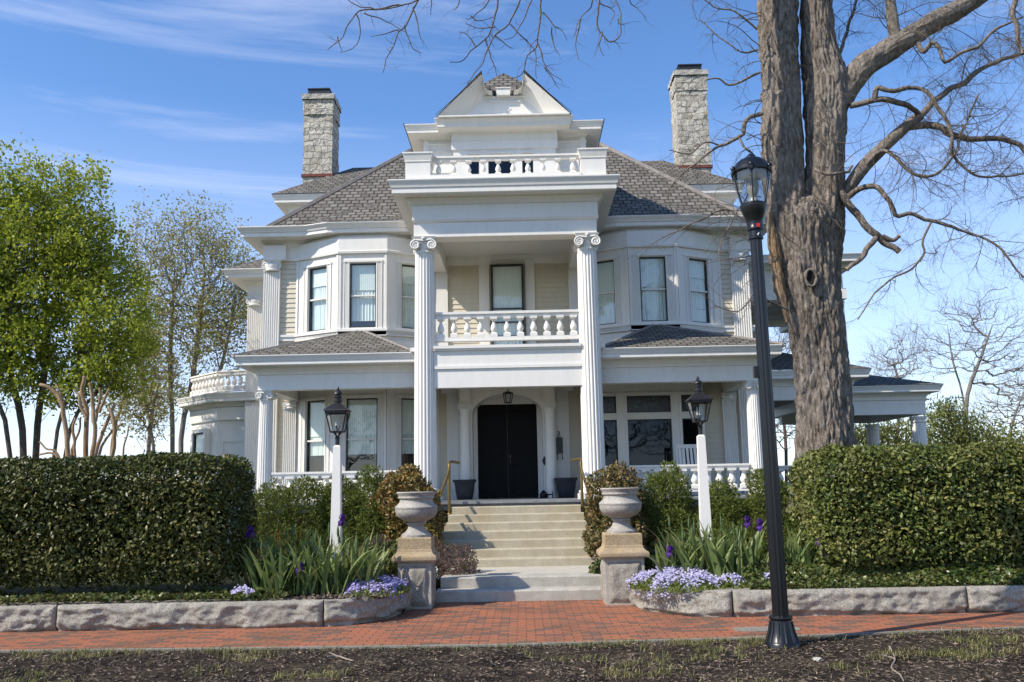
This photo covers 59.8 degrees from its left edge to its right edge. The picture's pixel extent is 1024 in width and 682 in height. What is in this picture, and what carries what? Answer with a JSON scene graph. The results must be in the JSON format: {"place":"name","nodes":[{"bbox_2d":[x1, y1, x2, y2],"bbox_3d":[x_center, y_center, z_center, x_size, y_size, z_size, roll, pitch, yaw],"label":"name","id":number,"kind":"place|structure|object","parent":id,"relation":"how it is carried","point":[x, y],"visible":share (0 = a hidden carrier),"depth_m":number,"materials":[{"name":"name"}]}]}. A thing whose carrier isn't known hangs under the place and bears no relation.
{"place":"outdoors","nodes":[
{"label":"outdoors","id":0,"kind":"place"},
{"bbox_2d":[0,599,1023,649],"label":"sidewalk","id":1,"kind":"structure","parent":0,"point":[493,622],"depth_m":10.11,"materials":[{"name":"brick"}]},
{"bbox_2d":[0,587,412,631],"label":"stone wall","id":2,"kind":"structure","parent":1,"relation":"on","point":[129,615],"depth_m":10.57,"materials":[{"name":"stone"}]},
{"bbox_2d":[391,536,439,608],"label":"urn pier","id":3,"kind":"structure","parent":1,"relation":"on","point":[415,558],"depth_m":11.99,"materials":[{"name":"stone"}]},
{"bbox_2d":[395,491,437,537],"bbox_3d":[-1.327,2.401,12.343,0.596,0.612,0.596,-1,-9,1],"label":"stone urn","id":4,"kind":"object","parent":3,"relation":"on","point":[415,511],"visible":1,"depth_m":12.16,"materials":[{"name":"white stone"}]},
{"bbox_2d":[0,626,1023,652],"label":"kerb strip","id":5,"kind":"object","parent":1,"relation":"on","point":[522,644],"visible":0.23,"depth_m":9.19,"materials":[{"name":"concrete"}]},
{"bbox_2d":[436,572,602,602],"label":"entry steps","id":6,"kind":"structure","parent":1,"relation":"on","point":[520,587],"depth_m":12.86,"materials":[{"name":"concrete"}]},
{"bbox_2d":[732,626,800,631],"bbox_3d":[2.785,3.162,9.743,0.720,0.025,0.300,-1,-9,1],"label":"utility cover","id":7,"kind":"object","parent":1,"relation":"on","point":[751,629],"visible":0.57,"depth_m":9.72,"materials":[{"name":"concrete"}]},
{"bbox_2d":[629,583,1023,616],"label":"stone wall","id":8,"kind":"structure","parent":1,"relation":"on","point":[747,602],"depth_m":10.65,"materials":[{"name":"stone"}]},
{"bbox_2d":[0,628,1023,681],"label":"mulch bed","id":9,"kind":"object","parent":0,"point":[77,669],"visible":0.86,"depth_m":8.29,"materials":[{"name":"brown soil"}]},
{"bbox_2d":[327,652,352,660],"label":"twig","id":10,"kind":"object","parent":9,"relation":"on","point":[334,655],"visible":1,"depth_m":8.71,"materials":[{"name":"beige wood"}]},
{"bbox_2d":[0,625,1023,681],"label":"grass tufts","id":11,"kind":"object","parent":9,"relation":"on","point":[685,641],"visible":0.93,"depth_m":8.58,"materials":[{"name":"green plant"}]},
{"bbox_2d":[730,153,800,648],"bbox_3d":[2.634,0.514,9.233,0.481,5.154,0.481,-1,-9,1],"label":"street lamp","id":12,"kind":"object","parent":9,"relation":"on","point":[751,169],"visible":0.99,"depth_m":9.15,"materials":[{"name":"black metal"}]},
{"bbox_2d":[812,657,822,660],"bbox_3d":[2.812,2.945,8.195,0.124,0.066,0.098,-1,-9,1],"label":"stone","id":13,"kind":"object","parent":9,"relation":"on","point":[816,658],"visible":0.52,"depth_m":8.17,"materials":[{"name":"stone"}]},
{"bbox_2d":[882,645,903,680],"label":"twig","id":14,"kind":"object","parent":9,"relation":"on","point":[894,658],"visible":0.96,"depth_m":8.01,"materials":[{"name":"grey wood"}]},
{"bbox_2d":[0,501,1023,612],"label":"garden bed","id":15,"kind":"object","parent":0,"point":[172,586],"visible":0.02,"depth_m":12.83,"materials":[{"name":"soil"}]},
{"bbox_2d":[39,376,129,477],"bbox_3d":[-8.074,1.909,16.803,1.913,2.553,0.604,-1,-9,1],"label":"pruned tree","id":16,"kind":"object","parent":15,"relation":"on","point":[95,446],"visible":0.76,"depth_m":16.77,"materials":[{"name":"beige plant"}]},
{"bbox_2d":[0,132,174,476],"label":"leafy tree","id":17,"kind":"object","parent":15,"relation":"on","point":[69,260],"visible":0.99,"depth_m":21.17,"materials":[{"name":"green plant"}]},
{"bbox_2d":[0,450,260,591],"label":"hedge","id":18,"kind":"object","parent":15,"relation":"on","point":[85,513],"visible":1,"depth_m":11.19,"materials":[{"name":"green plant"}]},
{"bbox_2d":[87,301,188,479],"bbox_3d":[-11.291,2.268,27.320,3.276,7.606,3.812,-1,-9,1],"label":"leafy tree","id":19,"kind":"object","parent":15,"relation":"on","point":[153,422],"visible":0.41,"depth_m":27.08,"materials":[{"name":"green plant"}]},
{"bbox_2d":[0,585,295,604],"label":"ivy ground cover","id":20,"kind":"object","parent":15,"relation":"on","point":[142,594],"visible":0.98,"depth_m":10.75,"materials":[{"name":"green plant"}]},
{"bbox_2d":[104,185,262,479],"bbox_3d":[-11.162,0.438,31.494,7.109,12.582,5.396,-1,-9,1],"label":"leafy tree","id":21,"kind":"object","parent":15,"relation":"on","point":[200,325],"visible":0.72,"depth_m":31.43,"materials":[{"name":"green plant"}]},
{"bbox_2d":[229,584,254,600],"bbox_3d":[-3.278,3.103,10.839,0.402,0.275,0.316,-1,-9,1],"label":"phlox mat","id":22,"kind":"object","parent":15,"relation":"on","point":[248,591],"visible":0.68,"depth_m":10.83,"materials":[{"name":"purple plant"}]},
{"bbox_2d":[218,525,283,588],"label":"iris plant","id":23,"kind":"object","parent":15,"relation":"on","point":[250,530],"visible":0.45,"depth_m":11.38,"materials":[{"name":"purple plant"}]},
{"bbox_2d":[238,542,314,594],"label":"iris plant","id":24,"kind":"object","parent":15,"relation":"on","point":[270,577],"visible":0.85,"depth_m":11.07,"materials":[{"name":"green plant"}]},
{"bbox_2d":[232,474,330,569],"bbox_3d":[-3.831,3.107,15.192,1.872,1.663,1.504,-1,-9,1],"label":"juniper bush","id":25,"kind":"object","parent":15,"relation":"on","point":[288,498],"visible":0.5,"depth_m":15.09,"materials":[{"name":"green plant"}]},
{"bbox_2d":[252,524,311,590],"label":"iris plant","id":26,"kind":"object","parent":15,"relation":"on","point":[270,543],"visible":0.42,"depth_m":11.65,"materials":[{"name":"green plant"}]},
{"bbox_2d":[271,536,343,594],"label":"iris plant","id":27,"kind":"object","parent":15,"relation":"on","point":[306,573],"visible":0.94,"depth_m":11.12,"materials":[{"name":"green plant"}]},
{"bbox_2d":[285,522,356,588],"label":"iris plant","id":28,"kind":"object","parent":15,"relation":"on","point":[312,547],"visible":0.34,"depth_m":11.75,"materials":[{"name":"green plant"}]},
{"bbox_2d":[280,589,389,600],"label":"flowerbed litter","id":29,"kind":"object","parent":15,"relation":"on","point":[308,596],"visible":0.4,"depth_m":10.76,"materials":[{"name":"brown soil"}]},
{"bbox_2d":[323,387,351,577],"bbox_3d":[-2.434,2.032,12.367,0.344,2.820,0.344,-1,-9,1],"label":"lamp post","id":30,"kind":"object","parent":15,"relation":"on","point":[337,407],"visible":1,"depth_m":12.37,"materials":[{"name":"white metal"}]},
{"bbox_2d":[294,535,380,593],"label":"iris plant","id":31,"kind":"object","parent":15,"relation":"on","point":[326,575],"visible":0.94,"depth_m":11.12,"materials":[{"name":"green plant"}]},
{"bbox_2d":[315,474,370,553],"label":"juniper bush","id":32,"kind":"object","parent":15,"relation":"on","point":[346,488],"visible":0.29,"depth_m":15.14,"materials":[{"name":"green plant"}]},
{"bbox_2d":[334,513,382,568],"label":"iris plant","id":33,"kind":"object","parent":15,"relation":"on","point":[341,520],"visible":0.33,"depth_m":11.78,"materials":[{"name":"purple plant"}]},
{"bbox_2d":[333,539,399,586],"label":"iris plant","id":34,"kind":"object","parent":15,"relation":"on","point":[366,570],"visible":0.77,"depth_m":11.28,"materials":[{"name":"green plant"}]},
{"bbox_2d":[335,572,409,602],"bbox_3d":[-1.821,3.186,11.515,1.000,0.347,1.513,-1,-9,1],"label":"phlox mat","id":35,"kind":"object","parent":15,"relation":"on","point":[387,584],"visible":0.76,"depth_m":11.12,"materials":[{"name":"purple plant"}]},
{"bbox_2d":[346,464,403,553],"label":"juniper bush","id":36,"kind":"object","parent":15,"relation":"on","point":[365,519],"visible":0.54,"depth_m":15.04,"materials":[{"name":"green plant"}]},
{"bbox_2d":[354,532,396,578],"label":"iris plant","id":37,"kind":"object","parent":15,"relation":"on","point":[381,560],"visible":0.26,"depth_m":11.83,"materials":[{"name":"green plant"}]},
{"bbox_2d":[358,534,397,570],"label":"heath bush","id":38,"kind":"object","parent":15,"relation":"on","point":[374,542],"visible":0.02,"depth_m":13.64,"materials":[{"name":"green plant"}]},
{"bbox_2d":[371,540,397,579],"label":"ivy bush","id":39,"kind":"object","parent":15,"relation":"on","point":[392,566],"visible":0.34,"depth_m":12.44,"materials":[{"name":"green plant"}]},
{"bbox_2d":[367,463,446,547],"bbox_3d":[-1.767,2.942,14.925,1.364,1.786,1.130,-1,-9,1],"label":"azalea bush","id":40,"kind":"object","parent":15,"relation":"on","point":[405,479],"visible":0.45,"depth_m":14.79,"materials":[{"name":"brown plant"}]},
{"bbox_2d":[434,536,480,576],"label":"heath bush","id":41,"kind":"object","parent":15,"relation":"on","point":[442,568],"visible":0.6,"depth_m":13.58,"materials":[{"name":"brown plant"}]},
{"bbox_2d":[438,504,598,567],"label":"stone staircase","id":42,"kind":"structure","parent":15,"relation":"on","point":[523,536],"depth_m":15.46,"materials":[{"name":"beige stone"}]},
{"bbox_2d":[439,460,459,514],"bbox_3d":[-1.249,2.992,15.898,0.212,1.756,2.317,-3,-9,11],"label":"handrail","id":43,"kind":"object","parent":42,"relation":"on","point":[448,475],"visible":0.45,"depth_m":16.61,"materials":[{"name":"gold metal"}]},
{"bbox_2d":[570,458,608,546],"bbox_3d":[1.349,2.937,15.874,0.215,1.756,2.307,0,-9,-8],"label":"handrail","id":44,"kind":"object","parent":42,"relation":"on","point":[582,477],"visible":0.41,"depth_m":16.58,"materials":[{"name":"gold metal"}]},
{"bbox_2d":[176,64,943,556],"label":"mansion","id":45,"kind":"structure","parent":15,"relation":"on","point":[442,284],"depth_m":20.09,"materials":[{"name":"white paint"}]},
{"bbox_2d":[193,433,202,481],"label":"window","id":46,"kind":"structure","parent":45,"relation":"in","point":[198,438],"depth_m":25.22,"materials":[{"name":"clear glass"}]},
{"bbox_2d":[306,400,324,480],"bbox_3d":[-4.380,2.246,20.100,0.560,1.800,0.137,-6,-11,29],"label":"window","id":47,"kind":"structure","parent":45,"relation":"in","point":[315,413],"depth_m":20.16,"materials":[{"name":"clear glass"}]},
{"bbox_2d":[309,266,326,331],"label":"window","id":48,"kind":"structure","parent":45,"relation":"in","point":[317,322],"depth_m":20.66,"materials":[{"name":"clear glass"}]},
{"bbox_2d":[346,398,377,479],"bbox_3d":[-3.327,2.177,19.805,0.700,1.800,0.137,-1,-9,1],"label":"window","id":49,"kind":"structure","parent":45,"relation":"in","point":[361,430],"depth_m":19.83,"materials":[{"name":"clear glass"}]},
{"bbox_2d":[350,263,375,327],"bbox_3d":[-3.390,-1.030,20.327,0.600,1.500,0.137,-1,-9,1],"label":"window","id":50,"kind":"structure","parent":45,"relation":"in","point":[362,275],"depth_m":20.34,"materials":[{"name":"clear glass"}]},
{"bbox_2d":[401,398,413,469],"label":"window","id":51,"kind":"structure","parent":45,"relation":"in","point":[407,404],"depth_m":20.07,"materials":[{"name":"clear glass"}]},
{"bbox_2d":[402,264,414,328],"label":"window","id":52,"kind":"structure","parent":45,"relation":"in","point":[408,271],"depth_m":20.59,"materials":[{"name":"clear glass"}]},
{"bbox_2d":[453,479,475,499],"bbox_3d":[-1.013,3.183,19.051,0.510,0.425,0.510,-1,-9,1],"label":"planter","id":53,"kind":"object","parent":45,"relation":"on","point":[464,489],"visible":1,"depth_m":18.88,"materials":[{"name":"plastic"}]},
{"bbox_2d":[469,162,478,173],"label":"window","id":54,"kind":"structure","parent":45,"relation":"in","point":[474,166],"depth_m":19.53,"materials":[{"name":"glass"}]},
{"bbox_2d":[478,404,507,497],"bbox_3d":[-0.434,2.493,20.161,0.664,2.100,0.075,-1,-9,1],"label":"door","id":55,"kind":"structure","parent":45,"relation":"in","point":[492,419],"depth_m":20.13,"materials":[{"name":"black wood"}]},
{"bbox_2d":[488,161,511,173],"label":"window","id":56,"kind":"structure","parent":45,"relation":"in","point":[505,166],"depth_m":19.52,"materials":[{"name":"glass"}]},
{"bbox_2d":[502,391,513,402],"bbox_3d":[-0.088,1.095,19.277,0.240,0.518,0.240,-1,-9,1],"label":"porch lantern","id":57,"kind":"object","parent":45,"relation":"hanging from","point":[507,392],"visible":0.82,"depth_m":19.20,"materials":[{"name":"brown metal"}]},
{"bbox_2d":[491,264,524,344],"bbox_3d":[-0.098,-0.629,20.629,0.760,2.340,0.125,-1,-9,1],"label":"window","id":58,"kind":"structure","parent":45,"relation":"in","point":[507,284],"depth_m":20.69,"materials":[{"name":"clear glass"}]},
{"bbox_2d":[507,404,537,497],"bbox_3d":[0.241,2.474,20.122,0.664,2.100,0.140,-1,-9,1],"label":"door","id":59,"kind":"structure","parent":45,"relation":"in","point":[521,418],"depth_m":20.13,"materials":[{"name":"black wood"}]},
{"bbox_2d":[522,161,532,172],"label":"window","id":60,"kind":"structure","parent":45,"relation":"in","point":[523,162],"depth_m":19.50,"materials":[{"name":"glass"}]},
{"bbox_2d":[540,490,552,497],"bbox_3d":[0.738,3.288,19.112,0.285,0.170,0.166,-1,-9,1],"label":"boot scraper","id":61,"kind":"object","parent":45,"relation":"on","point":[544,494],"visible":0.92,"depth_m":19.06,"materials":[{"name":"black paint"}]},
{"bbox_2d":[556,437,562,459],"bbox_3d":[1.074,2.420,20.039,0.150,0.504,0.120,-1,-9,1],"label":"mailbox","id":62,"kind":"object","parent":45,"relation":"attached to","point":[559,444],"visible":1,"depth_m":20.01,"materials":[{"name":"black paint"}]},
{"bbox_2d":[554,477,577,497],"bbox_3d":[1.156,3.137,19.030,0.510,0.425,0.510,-1,-9,1],"label":"planter","id":63,"kind":"object","parent":45,"relation":"on","point":[566,487],"visible":1,"depth_m":18.86,"materials":[{"name":"plastic"}]},
{"bbox_2d":[597,260,615,324],"bbox_3d":[2.154,-1.100,20.558,0.550,1.500,0.137,-6,-11,29],"label":"window","id":64,"kind":"structure","parent":45,"relation":"in","point":[605,269],"depth_m":20.55,"materials":[{"name":"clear glass"}]},
{"bbox_2d":[603,396,615,412],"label":"window","id":65,"kind":"structure","parent":45,"relation":"in","point":[609,402],"depth_m":20.06,"materials":[{"name":"black glass"}]},
{"bbox_2d":[604,420,617,465],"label":"window","id":66,"kind":"structure","parent":45,"relation":"in","point":[610,426],"depth_m":19.92,"materials":[{"name":"glass"}]},
{"bbox_2d":[627,395,670,412],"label":"window","id":67,"kind":"structure","parent":45,"relation":"in","point":[657,403],"depth_m":20.05,"materials":[{"name":"black glass"}]},
{"bbox_2d":[628,419,672,470],"bbox_3d":[3.088,2.321,19.899,0.980,1.140,0.055,-1,-9,1],"label":"window","id":68,"kind":"structure","parent":45,"relation":"in","point":[649,440],"depth_m":19.91,"materials":[{"name":"glass"}]},
{"bbox_2d":[639,257,667,320],"bbox_3d":[3.208,-1.169,20.261,0.600,1.500,0.137,-1,-9,1],"label":"window","id":69,"kind":"structure","parent":45,"relation":"in","point":[653,291],"depth_m":20.27,"materials":[{"name":"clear glass"}]},
{"bbox_2d":[681,395,698,411],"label":"window","id":70,"kind":"structure","parent":45,"relation":"in","point":[683,397],"depth_m":20.03,"materials":[{"name":"black glass"}]},
{"bbox_2d":[682,418,699,469],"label":"window","id":71,"kind":"structure","parent":45,"relation":"in","point":[690,430],"depth_m":19.93,"materials":[{"name":"glass"}]},
{"bbox_2d":[675,444,710,482],"bbox_3d":[3.807,2.703,18.741,0.690,1.074,1.014,-1,-9,1],"label":"rocking chair","id":72,"kind":"object","parent":45,"relation":"on","point":[690,446],"visible":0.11,"depth_m":19.06,"materials":[{"name":"white wood"}]},
{"bbox_2d":[689,258,709,322],"bbox_3d":[4.269,-1.145,20.535,0.550,1.500,0.137,4,-10,-27],"label":"window","id":73,"kind":"structure","parent":45,"relation":"in","point":[697,270],"depth_m":20.57,"materials":[{"name":"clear glass"}]},
{"bbox_2d":[588,558,601,573],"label":"ivy bush","id":74,"kind":"object","parent":15,"relation":"on","point":[593,567],"visible":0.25,"depth_m":13.11,"materials":[{"name":"green plant"}]},
{"bbox_2d":[581,460,650,560],"bbox_3d":[1.715,2.851,14.747,1.190,1.774,1.251,-1,-9,1],"label":"azalea bush","id":75,"kind":"object","parent":15,"relation":"on","point":[609,475],"visible":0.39,"depth_m":14.63,"materials":[{"name":"green plant"}]},
{"bbox_2d":[644,540,678,580],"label":"ivy bush","id":76,"kind":"object","parent":15,"relation":"on","point":[649,564],"visible":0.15,"depth_m":12.31,"materials":[{"name":"green plant"}]},
{"bbox_2d":[641,460,699,556],"bbox_3d":[2.653,2.890,15.035,1.135,1.777,1.215,7,-13,-42],"label":"juniper bush","id":77,"kind":"object","parent":15,"relation":"on","point":[656,514],"visible":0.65,"depth_m":14.95,"materials":[{"name":"green plant"}]},
{"bbox_2d":[643,529,701,583],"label":"iris plant","id":78,"kind":"object","parent":15,"relation":"on","point":[669,554],"visible":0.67,"depth_m":11.53,"materials":[{"name":"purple plant"}]},
{"bbox_2d":[327,0,1023,512],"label":"shade tree","id":79,"kind":"object","parent":15,"relation":"on","point":[809,202],"visible":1,"depth_m":14.20,"materials":[{"name":"brown plant"}]},
{"bbox_2d":[625,565,733,598],"bbox_3d":[2.147,3.063,11.429,1.378,0.369,1.345,-1,-9,1],"label":"phlox mat","id":80,"kind":"object","parent":15,"relation":"on","point":[655,577],"visible":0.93,"depth_m":11.06,"materials":[{"name":"purple plant"}]},
{"bbox_2d":[648,516,731,579],"bbox_3d":[2.346,2.738,11.782,1.006,0.855,0.768,4,-11,-30],"label":"iris plant","id":81,"kind":"object","parent":15,"relation":"on","point":[699,552],"visible":0.3,"depth_m":11.80,"materials":[{"name":"green plant"}]},
{"bbox_2d":[648,523,737,584],"bbox_3d":[2.313,2.740,11.473,1.126,0.753,0.742,2,-10,-20],"label":"iris plant","id":82,"kind":"object","parent":15,"relation":"on","point":[700,563],"visible":0.59,"depth_m":11.39,"materials":[{"name":"green plant"}]},
{"bbox_2d":[685,376,712,539],"bbox_3d":[2.644,1.903,12.320,0.344,2.865,0.344,-1,-9,1],"label":"lamp post","id":83,"kind":"object","parent":15,"relation":"on","point":[698,396],"visible":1,"depth_m":12.32,"materials":[{"name":"white metal"}]},
{"bbox_2d":[663,515,760,565],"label":"iris plant","id":84,"kind":"object","parent":15,"relation":"on","point":[712,536],"visible":0.22,"depth_m":11.80,"materials":[{"name":"green plant"}]},
{"bbox_2d":[696,476,754,550],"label":"juniper bush","id":85,"kind":"object","parent":15,"relation":"on","point":[727,496],"visible":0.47,"depth_m":14.95,"materials":[{"name":"green plant"}]},
{"bbox_2d":[709,572,749,588],"bbox_3d":[2.731,3.012,11.070,0.578,0.266,0.454,-1,-9,1],"label":"phlox mat","id":86,"kind":"object","parent":15,"relation":"on","point":[735,580],"visible":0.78,"depth_m":11.00,"materials":[{"name":"purple plant"}]},
{"bbox_2d":[696,516,767,554],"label":"iris plant","id":87,"kind":"object","parent":15,"relation":"on","point":[747,521],"visible":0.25,"depth_m":11.71,"materials":[{"name":"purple plant"}]},
{"bbox_2d":[723,518,786,582],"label":"iris plant","id":88,"kind":"object","parent":15,"relation":"on","point":[748,557],"visible":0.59,"depth_m":11.31,"materials":[{"name":"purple plant"}]},
{"bbox_2d":[754,572,769,584],"bbox_3d":[3.197,2.986,11.047,0.394,0.264,0.400,-1,-9,1],"label":"phlox mat","id":89,"kind":"object","parent":15,"relation":"on","point":[766,575],"visible":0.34,"depth_m":11.00,"materials":[{"name":"purple plant"}]},
{"bbox_2d":[736,467,804,558],"bbox_3d":[4.314,2.919,14.963,1.258,1.634,1.144,-1,-9,1],"label":"juniper bush","id":90,"kind":"object","parent":15,"relation":"on","point":[759,498],"visible":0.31,"depth_m":14.89,"materials":[{"name":"green plant"}]},
{"bbox_2d":[769,327,794,516],"bbox_3d":[10.470,2.476,33.971,3.330,8.503,5.579,-1,-9,1],"label":"bare tree","id":91,"kind":"object","parent":15,"relation":"on","point":[785,437],"visible":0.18,"depth_m":33.65,"materials":[{"name":"brown plant"}]},
{"bbox_2d":[749,521,815,580],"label":"iris plant","id":92,"kind":"object","parent":15,"relation":"on","point":[787,547],"visible":0.26,"depth_m":11.62,"materials":[{"name":"green plant"}]},
{"bbox_2d":[784,534,835,581],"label":"iris plant","id":93,"kind":"object","parent":15,"relation":"on","point":[806,557],"visible":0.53,"depth_m":11.41,"materials":[{"name":"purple plant"}]},
{"bbox_2d":[742,548,1023,589],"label":"ivy ground cover","id":94,"kind":"object","parent":15,"relation":"on","point":[913,578],"visible":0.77,"depth_m":10.93,"materials":[{"name":"green plant"}]},
{"bbox_2d":[849,305,947,431],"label":"bare tree","id":95,"kind":"object","parent":15,"relation":"on","point":[889,364],"visible":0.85,"depth_m":50.01,"materials":[{"name":"brown plant"}]},
{"bbox_2d":[854,406,944,465],"bbox_3d":[14.490,4.584,35.644,5.266,4.958,4.237,-1,-9,1],"label":"thicket","id":96,"kind":"object","parent":15,"relation":"on","point":[883,435],"visible":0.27,"depth_m":35.27,"materials":[{"name":"green plant"}]},
{"bbox_2d":[786,440,1023,573],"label":"hedge","id":97,"kind":"object","parent":15,"relation":"on","point":[899,500],"visible":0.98,"depth_m":11.20,"materials":[{"name":"green plant"}]},
{"bbox_2d":[896,266,1023,422],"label":"bare tree","id":98,"kind":"object","parent":15,"relation":"on","point":[975,370],"visible":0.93,"depth_m":46.05,"materials":[{"name":"brown plant"}]},
{"bbox_2d":[899,392,1023,465],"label":"thicket","id":99,"kind":"object","parent":15,"relation":"on","point":[955,433],"visible":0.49,"depth_m":37.14,"materials":[{"name":"green plant"}]},
{"bbox_2d":[935,350,1023,441],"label":"bare tree","id":100,"kind":"object","parent":15,"relation":"on","point":[1015,414],"visible":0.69,"depth_m":41.68,"materials":[{"name":"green plant"}]},
{"bbox_2d":[0,0,1023,481],"label":"sky","id":101,"kind":"structure","parent":0,"point":[194,96],"materials":[{"name":"blue"}]},
{"bbox_2d":[448,565,589,574],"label":"walkway","id":102,"kind":"structure","parent":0,"point":[533,569],"depth_m":13.89,"materials":[{"name":"concrete"}]},
{"bbox_2d":[596,531,649,604],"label":"urn pier","id":103,"kind":"structure","parent":0,"point":[621,555],"depth_m":11.97,"materials":[{"name":"stone"}]},
{"bbox_2d":[599,487,641,532],"bbox_3d":[1.508,2.349,12.364,0.596,0.612,0.596,-1,-9,1],"label":"stone urn","id":104,"kind":"object","parent":103,"relation":"on","point":[620,507],"visible":1,"depth_m":12.18,"materials":[{"name":"white stone"}]},
{"bbox_2d":[693,523,752,585],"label":"iris plant","id":105,"kind":"object","parent":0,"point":[719,562],"visible":0.82,"depth_m":11.22,"materials":[{"name":"green plant"}]}
]}

